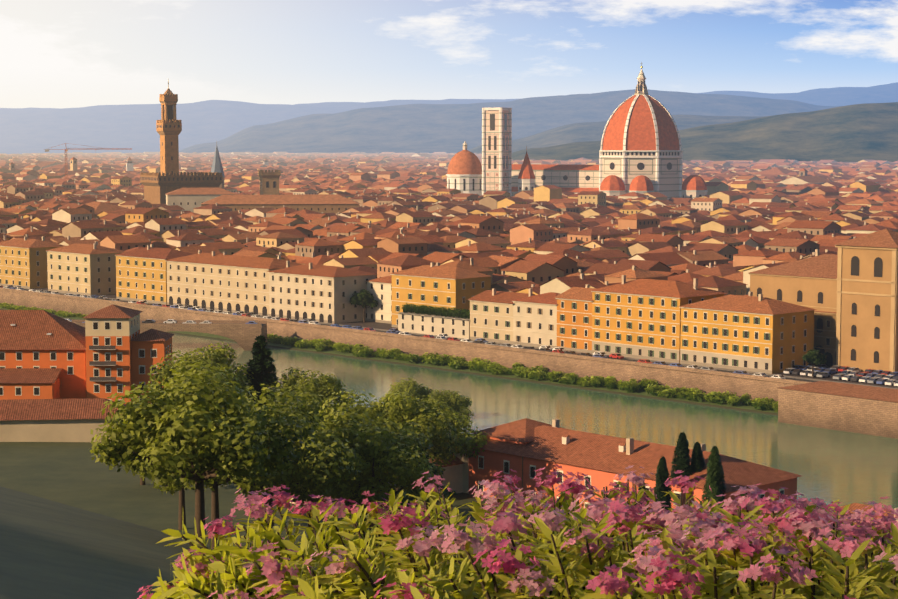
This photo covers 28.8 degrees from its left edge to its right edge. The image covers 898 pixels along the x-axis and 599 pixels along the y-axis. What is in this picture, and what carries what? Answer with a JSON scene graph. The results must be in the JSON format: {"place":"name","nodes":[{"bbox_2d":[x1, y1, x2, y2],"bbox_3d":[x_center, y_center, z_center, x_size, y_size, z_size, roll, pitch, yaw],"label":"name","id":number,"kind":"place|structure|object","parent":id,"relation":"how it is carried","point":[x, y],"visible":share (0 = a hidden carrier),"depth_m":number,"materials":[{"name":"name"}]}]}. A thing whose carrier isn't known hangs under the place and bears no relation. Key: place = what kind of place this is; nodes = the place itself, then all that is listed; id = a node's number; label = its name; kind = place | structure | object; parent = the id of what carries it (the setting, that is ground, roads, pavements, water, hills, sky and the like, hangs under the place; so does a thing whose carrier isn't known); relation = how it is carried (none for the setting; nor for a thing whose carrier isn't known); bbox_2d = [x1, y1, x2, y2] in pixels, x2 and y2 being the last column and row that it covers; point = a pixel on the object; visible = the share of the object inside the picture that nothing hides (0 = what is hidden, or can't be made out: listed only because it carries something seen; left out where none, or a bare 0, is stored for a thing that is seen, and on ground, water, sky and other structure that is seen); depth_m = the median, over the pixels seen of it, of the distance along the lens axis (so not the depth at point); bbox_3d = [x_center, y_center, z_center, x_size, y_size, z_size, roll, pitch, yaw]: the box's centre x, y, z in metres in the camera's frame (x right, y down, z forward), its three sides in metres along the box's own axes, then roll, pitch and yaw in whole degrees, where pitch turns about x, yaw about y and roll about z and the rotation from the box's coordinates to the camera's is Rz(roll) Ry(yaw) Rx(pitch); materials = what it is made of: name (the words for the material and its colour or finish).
{"place":"outdoors","nodes":[
{"label":"outdoors","id":0,"kind":"place"},
{"bbox_2d":[0,82,897,161],"bbox_3d":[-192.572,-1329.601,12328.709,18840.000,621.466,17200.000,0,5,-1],"label":"hills","id":1,"kind":"structure","parent":0,"point":[847,124],"depth_m":9650.16,"materials":[{"name":"blue"}]},
{"bbox_2d":[0,286,897,598],"bbox_3d":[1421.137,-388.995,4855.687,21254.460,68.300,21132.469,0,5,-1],"label":"ground","id":2,"kind":"structure","parent":0,"point":[76,522],"depth_m":293.54,"materials":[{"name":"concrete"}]},
{"bbox_2d":[44,143,131,181],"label":"tower crane","id":3,"kind":"object","parent":2,"relation":"on","point":[66,149],"visible":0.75,"depth_m":2023.28,"materials":[{"name":"orange paint"}]},
{"bbox_2d":[112,420,144,484],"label":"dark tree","id":4,"kind":"object","parent":2,"relation":"on","point":[142,482],"depth_m":302.07,"materials":[{"name":"green plant"}]},
{"bbox_2d":[119,446,190,529],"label":"tree","id":5,"kind":"object","parent":2,"relation":"on","point":[182,515],"visible":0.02,"depth_m":264.97,"materials":[{"name":"green plant"}]},
{"bbox_2d":[72,320,266,350],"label":"bridge","id":6,"kind":"structure","parent":2,"relation":"on","point":[242,334],"depth_m":580.70,"materials":[{"name":"stone"}]},
{"bbox_2d":[140,394,248,548],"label":"tree","id":7,"kind":"object","parent":2,"relation":"on","point":[214,504],"depth_m":242.96,"materials":[{"name":"green plant"}]},
{"bbox_2d":[144,341,254,401],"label":"tree","id":8,"kind":"object","parent":2,"relation":"on","point":[217,357],"visible":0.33,"depth_m":326.63,"materials":[{"name":"green plant"}]},
{"bbox_2d":[88,359,315,554],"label":"tree","id":9,"kind":"object","parent":2,"relation":"on","point":[191,437],"visible":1,"depth_m":192.68,"materials":[{"name":"green plant"}]},
{"bbox_2d":[126,79,359,213],"bbox_3d":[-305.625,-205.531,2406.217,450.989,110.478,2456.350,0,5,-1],"label":"palace","id":10,"kind":"structure","parent":2,"relation":"on","point":[168,184],"depth_m":1287.69,"materials":[{"name":"stone"}]},
{"bbox_2d":[245,335,285,411],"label":"conifer","id":11,"kind":"object","parent":2,"relation":"on","point":[261,367],"visible":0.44,"depth_m":330.43,"materials":[{"name":"green plant"}]},
{"bbox_2d":[175,383,361,528],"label":"tree","id":12,"kind":"object","parent":2,"relation":"on","point":[323,476],"visible":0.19,"depth_m":230.09,"materials":[{"name":"green plant"}]},
{"bbox_2d":[233,424,378,558],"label":"tree","id":13,"kind":"object","parent":2,"relation":"on","point":[342,491],"visible":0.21,"depth_m":241.10,"materials":[{"name":"green plant"}]},
{"bbox_2d":[266,367,354,429],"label":"tree","id":14,"kind":"object","parent":2,"relation":"on","point":[326,386],"visible":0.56,"depth_m":330.17,"materials":[{"name":"green plant"}]},
{"bbox_2d":[292,389,433,546],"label":"tree","id":15,"kind":"object","parent":2,"relation":"on","point":[347,422],"visible":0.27,"depth_m":250.01,"materials":[{"name":"green plant"}]},
{"bbox_2d":[349,289,377,322],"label":"tree","id":16,"kind":"object","parent":2,"relation":"on","point":[363,298],"visible":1,"depth_m":601.39,"materials":[{"name":"green plant"}]},
{"bbox_2d":[354,479,389,520],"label":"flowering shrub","id":17,"kind":"object","parent":2,"relation":"on","point":[368,510],"visible":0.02,"depth_m":275.24,"materials":[{"name":"green plant"}]},
{"bbox_2d":[319,425,442,554],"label":"tree","id":18,"kind":"object","parent":2,"relation":"on","point":[404,466],"visible":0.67,"depth_m":240.28,"materials":[{"name":"green plant"}]},
{"bbox_2d":[0,302,777,411],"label":"bank shrubs","id":19,"kind":"object","parent":2,"relation":"on","point":[653,387],"visible":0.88,"depth_m":516.15,"materials":[{"name":"green plant"}]},
{"bbox_2d":[0,288,810,384],"bbox_3d":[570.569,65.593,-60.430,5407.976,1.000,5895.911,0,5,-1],"label":"embankment parapet","id":20,"kind":"structure","parent":2,"relation":"on","point":[763,378],"depth_m":538.33,"materials":[{"name":"stone"}]},
{"bbox_2d":[353,392,458,490],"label":"tree","id":21,"kind":"object","parent":2,"relation":"on","point":[400,409],"visible":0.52,"depth_m":279.82,"materials":[{"name":"green plant"}]},
{"bbox_2d":[0,235,816,373],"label":"riverfront buildings","id":22,"kind":"structure","parent":2,"relation":"on","point":[670,321],"depth_m":565.75,"materials":[{"name":"paint"}]},
{"bbox_2d":[386,377,432,406],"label":"tree","id":23,"kind":"object","parent":2,"relation":"on","point":[408,387],"visible":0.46,"depth_m":431.10,"materials":[{"name":"green plant"}]},
{"bbox_2d":[385,445,456,525],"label":"tree","id":24,"kind":"object","parent":2,"relation":"on","point":[410,498],"visible":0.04,"depth_m":271.65,"materials":[{"name":"green plant"}]},
{"bbox_2d":[423,389,473,421],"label":"tree","id":25,"kind":"object","parent":2,"relation":"on","point":[457,403],"visible":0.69,"depth_m":412.57,"materials":[{"name":"green plant"}]},
{"bbox_2d":[0,152,897,295],"bbox_3d":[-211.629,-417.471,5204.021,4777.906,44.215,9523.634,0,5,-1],"label":"city buildings","id":26,"kind":"structure","parent":2,"relation":"on","point":[734,227],"depth_m":979.99,"materials":[{"name":"paint"}]},
{"bbox_2d":[0,305,897,528],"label":"red-roofed buildings","id":27,"kind":"structure","parent":2,"relation":"on","point":[61,379],"depth_m":348.03,"materials":[{"name":"paint"}]},
{"bbox_2d":[0,285,897,386],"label":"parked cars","id":28,"kind":"object","parent":2,"relation":"on","point":[848,373],"visible":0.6,"depth_m":499.74,"materials":[{"name":"paint"}]},
{"bbox_2d":[419,403,489,465],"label":"tree","id":29,"kind":"object","parent":2,"relation":"on","point":[465,441],"visible":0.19,"depth_m":297.19,"materials":[{"name":"green plant"}]},
{"bbox_2d":[137,464,897,598],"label":"oleander bush","id":30,"kind":"object","parent":2,"relation":"on","point":[765,555],"visible":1,"depth_m":8.63,"materials":[{"name":"green plant"}]},
{"bbox_2d":[440,529,619,598],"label":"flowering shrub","id":31,"kind":"object","parent":2,"relation":"on","point":[472,573],"visible":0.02,"depth_m":99.68,"materials":[{"name":"green plant"}]},
{"bbox_2d":[475,507,620,553],"bbox_3d":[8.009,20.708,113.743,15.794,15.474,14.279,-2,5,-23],"label":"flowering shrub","id":32,"kind":"object","parent":2,"relation":"on","point":[554,532],"depth_m":112.16,"materials":[{"name":"green plant"}]},
{"bbox_2d":[446,62,707,199],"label":"cathedral","id":33,"kind":"structure","parent":2,"relation":"on","point":[640,151],"depth_m":1480.75,"materials":[{"name":"stone"}]},
{"bbox_2d":[638,483,648,530],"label":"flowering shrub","id":34,"kind":"object","parent":2,"relation":"on","point":[643,487],"visible":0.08,"depth_m":252.67,"materials":[{"name":"green plant"}]},
{"bbox_2d":[651,456,672,512],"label":"cypress","id":35,"kind":"object","parent":2,"relation":"on","point":[662,474],"visible":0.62,"depth_m":262.44,"materials":[{"name":"green plant"}]},
{"bbox_2d":[669,432,692,490],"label":"cypress","id":36,"kind":"object","parent":2,"relation":"on","point":[681,459],"visible":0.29,"depth_m":267.33,"materials":[{"name":"green plant"}]},
{"bbox_2d":[690,441,705,471],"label":"cypress","id":37,"kind":"object","parent":2,"relation":"on","point":[697,459],"visible":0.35,"depth_m":267.97,"materials":[{"name":"green plant"}]},
{"bbox_2d":[701,445,726,522],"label":"cypress","id":38,"kind":"object","parent":2,"relation":"on","point":[715,476],"visible":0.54,"depth_m":258.67,"materials":[{"name":"green plant"}]},
{"bbox_2d":[802,349,826,377],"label":"tree","id":39,"kind":"object","parent":2,"relation":"on","point":[812,357],"visible":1,"depth_m":457.07,"materials":[{"name":"green plant"}]},
{"bbox_2d":[749,229,897,371],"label":"library palace","id":40,"kind":"structure","parent":2,"relation":"on","point":[849,292],"depth_m":471.04,"materials":[{"name":"paint"}]},
{"bbox_2d":[778,381,897,438],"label":"embankment wall","id":41,"kind":"structure","parent":2,"relation":"on","point":[860,409],"depth_m":417.17,"materials":[{"name":"stone"}]},
{"bbox_2d":[0,0,897,108],"label":"sky","id":42,"kind":"structure","parent":0,"point":[59,54],"materials":[{"name":"blue"}]},
{"bbox_2d":[171,333,897,508],"bbox_3d":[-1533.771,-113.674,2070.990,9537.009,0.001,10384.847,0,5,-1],"label":"river water","id":43,"kind":"structure","parent":0,"point":[830,465],"depth_m":432.19,"materials":[{"name":"green liquid"}]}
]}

